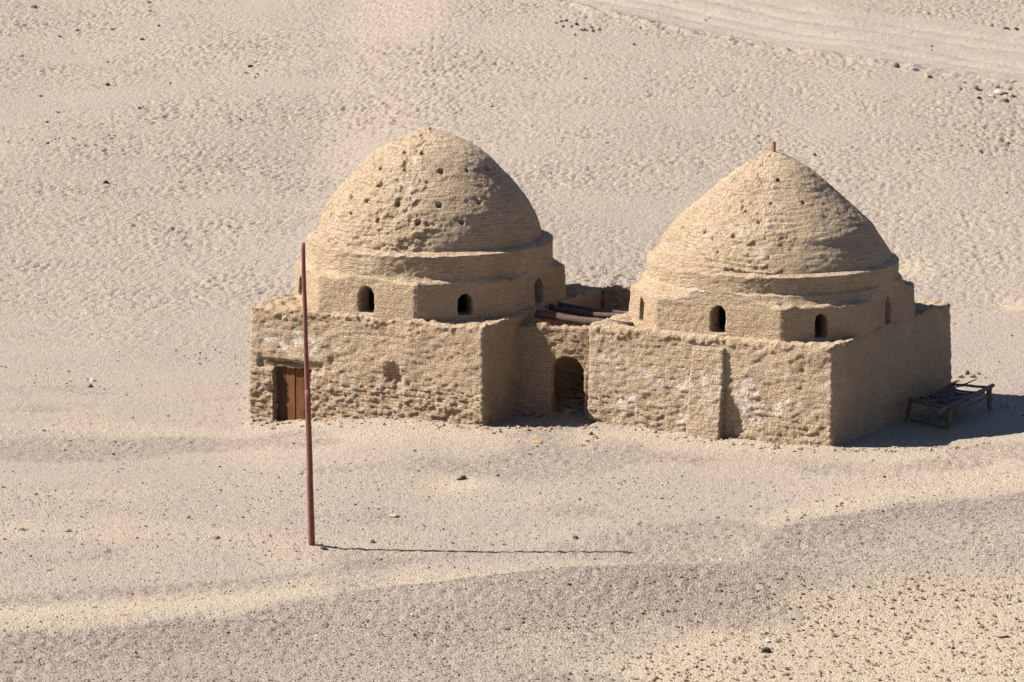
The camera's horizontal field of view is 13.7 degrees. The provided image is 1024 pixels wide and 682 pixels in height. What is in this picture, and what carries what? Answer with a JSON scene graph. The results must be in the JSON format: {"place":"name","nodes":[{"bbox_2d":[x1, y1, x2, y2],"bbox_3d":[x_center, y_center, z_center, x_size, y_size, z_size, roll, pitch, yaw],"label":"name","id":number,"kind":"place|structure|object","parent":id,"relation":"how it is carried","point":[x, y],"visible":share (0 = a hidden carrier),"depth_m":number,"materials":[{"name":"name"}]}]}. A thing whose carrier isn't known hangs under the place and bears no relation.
{"place":"outdoors","nodes":[
{"label":"outdoors","id":0,"kind":"place"},
{"bbox_2d":[0,0,1023,681],"bbox_3d":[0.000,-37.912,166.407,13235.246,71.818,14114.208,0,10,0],"label":"ground","id":1,"kind":"structure","parent":0,"point":[164,258],"depth_m":151.87,"materials":[{"name":"beige sand"}]},
{"bbox_2d":[7,61,266,182],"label":"pebbles","id":2,"kind":"object","parent":1,"relation":"on","point":[137,107],"visible":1,"depth_m":200.28,"materials":[{"name":"stone"}]},
{"bbox_2d":[301,242,314,545],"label":"wooden pole","id":3,"kind":"object","parent":1,"relation":"on","point":[310,506],"visible":0.99,"depth_m":119.99,"materials":[{"name":"brown wood"}]},
{"bbox_2d":[285,542,336,551],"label":"pebbles","id":4,"kind":"object","parent":1,"relation":"on","point":[315,543],"visible":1,"depth_m":120.65,"materials":[{"name":"beige stone"}]},
{"bbox_2d":[248,127,602,425],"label":"mud brick tomb","id":5,"kind":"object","parent":1,"relation":"on","point":[435,273],"visible":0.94,"depth_m":139.60,"materials":[{"name":"brick"}]},
{"bbox_2d":[278,366,311,419],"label":"door","id":6,"kind":"structure","parent":5,"relation":"in","point":[291,381],"depth_m":141.33,"materials":[{"name":"brown wood"}]},
{"bbox_2d":[457,475,466,479],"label":"stone","id":7,"kind":"object","parent":1,"relation":"on","point":[461,477],"visible":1,"depth_m":130.16,"materials":[{"name":"brown stone"}]},
{"bbox_2d":[0,311,1022,679],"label":"pebbles","id":8,"kind":"object","parent":1,"relation":"on","point":[556,543],"visible":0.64,"depth_m":125.51,"materials":[{"name":"stone"}]},
{"bbox_2d":[0,510,1023,681],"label":"pebbles","id":9,"kind":"object","parent":1,"relation":"on","point":[779,640],"visible":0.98,"depth_m":110.14,"materials":[{"name":"brown stone"}]},
{"bbox_2d":[0,472,1023,681],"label":"pebbles","id":10,"kind":"object","parent":1,"relation":"on","point":[667,590],"visible":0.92,"depth_m":113.36,"materials":[{"name":"brown stone"}]},
{"bbox_2d":[1,312,1023,545],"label":"pebbles","id":11,"kind":"object","parent":1,"relation":"on","point":[884,476],"visible":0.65,"depth_m":132.00,"materials":[{"name":"stone"}]},
{"bbox_2d":[533,439,542,443],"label":"stone","id":12,"kind":"object","parent":1,"relation":"on","point":[539,441],"visible":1,"depth_m":135.31,"materials":[{"name":"stone"}]},
{"bbox_2d":[516,322,589,418],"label":"archway wall","id":13,"kind":"structure","parent":1,"relation":"on","point":[543,348],"depth_m":139.07,"materials":[{"name":"brick"}]},
{"bbox_2d":[535,310,633,325],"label":"roof log","id":14,"kind":"object","parent":13,"relation":"on","point":[548,315],"visible":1,"depth_m":139.06,"materials":[{"name":"brown wood"}]},
{"bbox_2d":[525,393,584,415],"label":"rubble","id":15,"kind":"object","parent":1,"relation":"on","point":[571,411],"visible":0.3,"depth_m":140.68,"materials":[{"name":"stone"}]},
{"bbox_2d":[241,415,990,453],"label":"pebbles","id":16,"kind":"object","parent":1,"relation":"on","point":[655,431],"visible":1,"depth_m":136.88,"materials":[{"name":"stone"}]},
{"bbox_2d":[603,285,630,318],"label":"courtyard wall","id":17,"kind":"structure","parent":1,"relation":"on","point":[616,297],"depth_m":143.87,"materials":[{"name":"brick"}]},
{"bbox_2d":[474,0,1018,231],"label":"pebbles","id":18,"kind":"object","parent":1,"relation":"on","point":[813,153],"visible":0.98,"depth_m":201.80,"materials":[{"name":"beige stone"}]},
{"bbox_2d":[761,647,770,652],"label":"stone","id":19,"kind":"object","parent":1,"relation":"on","point":[765,649],"visible":1,"depth_m":109.08,"materials":[{"name":"grey stone"}]},
{"bbox_2d":[587,141,951,445],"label":"mud brick tomb","id":20,"kind":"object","parent":1,"relation":"on","point":[773,300],"visible":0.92,"depth_m":136.33,"materials":[{"name":"brick"}]},
{"bbox_2d":[548,304,620,317],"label":"roof log","id":21,"kind":"object","parent":20,"relation":"on","point":[568,310],"visible":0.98,"depth_m":140.20,"materials":[{"name":"brown wood"}]},
{"bbox_2d":[558,302,627,313],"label":"roof log","id":22,"kind":"object","parent":20,"relation":"attached to","point":[591,309],"visible":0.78,"depth_m":140.80,"materials":[{"name":"brown wood"}]},
{"bbox_2d":[924,73,931,77],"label":"stone","id":23,"kind":"object","parent":1,"relation":"on","point":[926,75],"visible":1,"depth_m":201.74,"materials":[{"name":"beige stone"}]},
{"bbox_2d":[905,379,994,429],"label":"timber rack","id":24,"kind":"object","parent":1,"relation":"on","point":[950,407],"visible":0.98,"depth_m":138.79,"materials":[{"name":"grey wood"}]},
{"bbox_2d":[920,388,971,404],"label":"rag","id":25,"kind":"object","parent":24,"relation":"on","point":[947,393],"visible":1,"depth_m":139.28,"materials":[{"name":"grey fabric"}]},
{"bbox_2d":[993,634,1006,636],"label":"stone","id":26,"kind":"object","parent":1,"relation":"on","point":[998,635],"visible":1,"depth_m":110.39,"materials":[{"name":"beige stone"}]},
{"bbox_2d":[994,90,1006,93],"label":"stone","id":27,"kind":"object","parent":1,"relation":"on","point":[1000,92],"visible":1,"depth_m":198.53,"materials":[{"name":"white stone"}]}
]}

